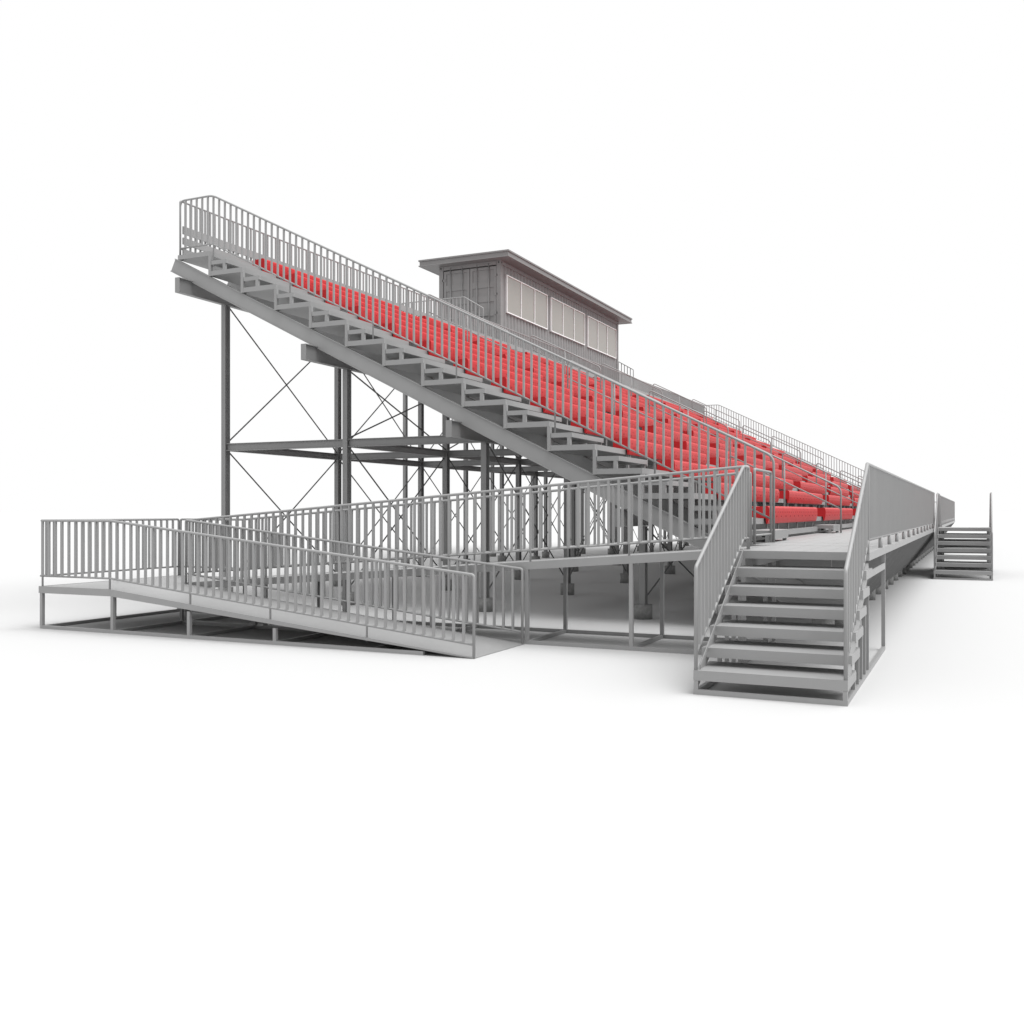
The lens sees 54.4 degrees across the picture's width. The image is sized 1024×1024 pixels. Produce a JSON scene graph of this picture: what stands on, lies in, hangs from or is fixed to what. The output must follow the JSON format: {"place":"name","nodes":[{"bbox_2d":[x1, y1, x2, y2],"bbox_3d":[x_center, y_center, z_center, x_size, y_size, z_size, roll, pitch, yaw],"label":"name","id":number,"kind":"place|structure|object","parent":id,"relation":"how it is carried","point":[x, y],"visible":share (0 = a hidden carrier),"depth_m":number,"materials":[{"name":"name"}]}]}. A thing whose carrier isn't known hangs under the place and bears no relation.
{"place":"outdoors","nodes":[
{"label":"outdoors","id":0,"kind":"place"},
{"bbox_2d":[0,513,1023,1023],"bbox_3d":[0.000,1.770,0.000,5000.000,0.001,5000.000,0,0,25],"label":"ground","id":1,"kind":"structure","parent":0,"point":[192,831],"depth_m":5.83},
{"bbox_2d":[39,465,768,658],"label":"access ramp","id":2,"kind":"structure","parent":1,"relation":"on","point":[188,593],"depth_m":13.94,"materials":[{"name":"grey metal"}]},
{"bbox_2d":[401,297,633,563],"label":"press box platform","id":3,"kind":"structure","parent":1,"relation":"on","point":[545,554],"depth_m":34.92,"materials":[{"name":"grey metal"}]},
{"bbox_2d":[418,249,631,380],"bbox_3d":[1.121,-7.405,40.776,3.550,3.110,13.450,0,0,25],"label":"press box","id":4,"kind":"object","parent":3,"relation":"on","point":[510,289],"visible":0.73,"depth_m":36.74,"materials":[{"name":"paint"}]},
{"bbox_2d":[442,268,469,326],"bbox_3d":[-1.988,-7.285,35.288,1.078,2.770,0.104,0,0,25],"label":"door","id":5,"kind":"structure","parent":4,"relation":"in","point":[456,283],"depth_m":35.28,"materials":[{"name":"paint"}]},
{"bbox_2d":[470,263,496,338],"bbox_3d":[-0.989,-7.285,34.821,1.078,2.770,0.104,0,0,25],"label":"door","id":6,"kind":"structure","parent":4,"relation":"in","point":[483,281],"depth_m":34.82,"materials":[{"name":"paint"}]},
{"bbox_2d":[506,275,547,329],"bbox_3d":[0.566,-7.665,36.592,0.080,1.330,3.630,0,0,25],"label":"window","id":7,"kind":"structure","parent":4,"relation":"in","point":[524,302],"depth_m":36.49,"materials":[{"name":"beige glass"}]},
{"bbox_2d":[550,297,584,345],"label":"window","id":8,"kind":"structure","parent":4,"relation":"in","point":[567,322],"depth_m":40.14,"materials":[{"name":"beige glass"}]},
{"bbox_2d":[587,316,615,358],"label":"window","id":9,"kind":"structure","parent":4,"relation":"in","point":[601,337],"depth_m":43.77,"materials":[{"name":"white glass"}]},
{"bbox_2d":[171,195,954,624],"bbox_3d":[7.532,-2.150,34.311,13.289,7.879,45.540,0,0,25],"label":"grandstand","id":10,"kind":"object","parent":1,"relation":"on","point":[485,383],"visible":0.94,"depth_m":18.89,"materials":[{"name":"grey metal"}]},
{"bbox_2d":[693,463,884,706],"bbox_3d":[3.281,0.611,11.227,1.430,2.319,4.120,0,0,25],"label":"access stair","id":11,"kind":"object","parent":1,"relation":"on","point":[729,534],"visible":1,"depth_m":10.12,"materials":[{"name":"grey metal"}]},
{"bbox_2d":[934,492,992,580],"bbox_3d":[12.366,0.611,27.252,1.410,2.319,2.949,0,0,25],"label":"access stair","id":12,"kind":"object","parent":1,"relation":"on","point":[937,556],"visible":1,"depth_m":26.63,"materials":[{"name":"grey metal"}]},
{"bbox_2d":[939,494,989,569],"bbox_3d":[13.608,0.611,29.907,1.410,2.319,2.949,0,0,25],"label":"access stair","id":13,"kind":"object","parent":1,"relation":"on","point":[959,546],"visible":0.27,"depth_m":30.09,"materials":[{"name":"grey metal"}]},
{"bbox_2d":[939,527,990,575],"bbox_3d":[12.981,1.107,28.582,1.422,1.326,1.860,0,0,25],"label":"stair landing","id":14,"kind":"object","parent":1,"relation":"on","point":[943,529],"visible":0.73,"depth_m":27.88,"materials":[{"name":"grey metal"}]}
]}

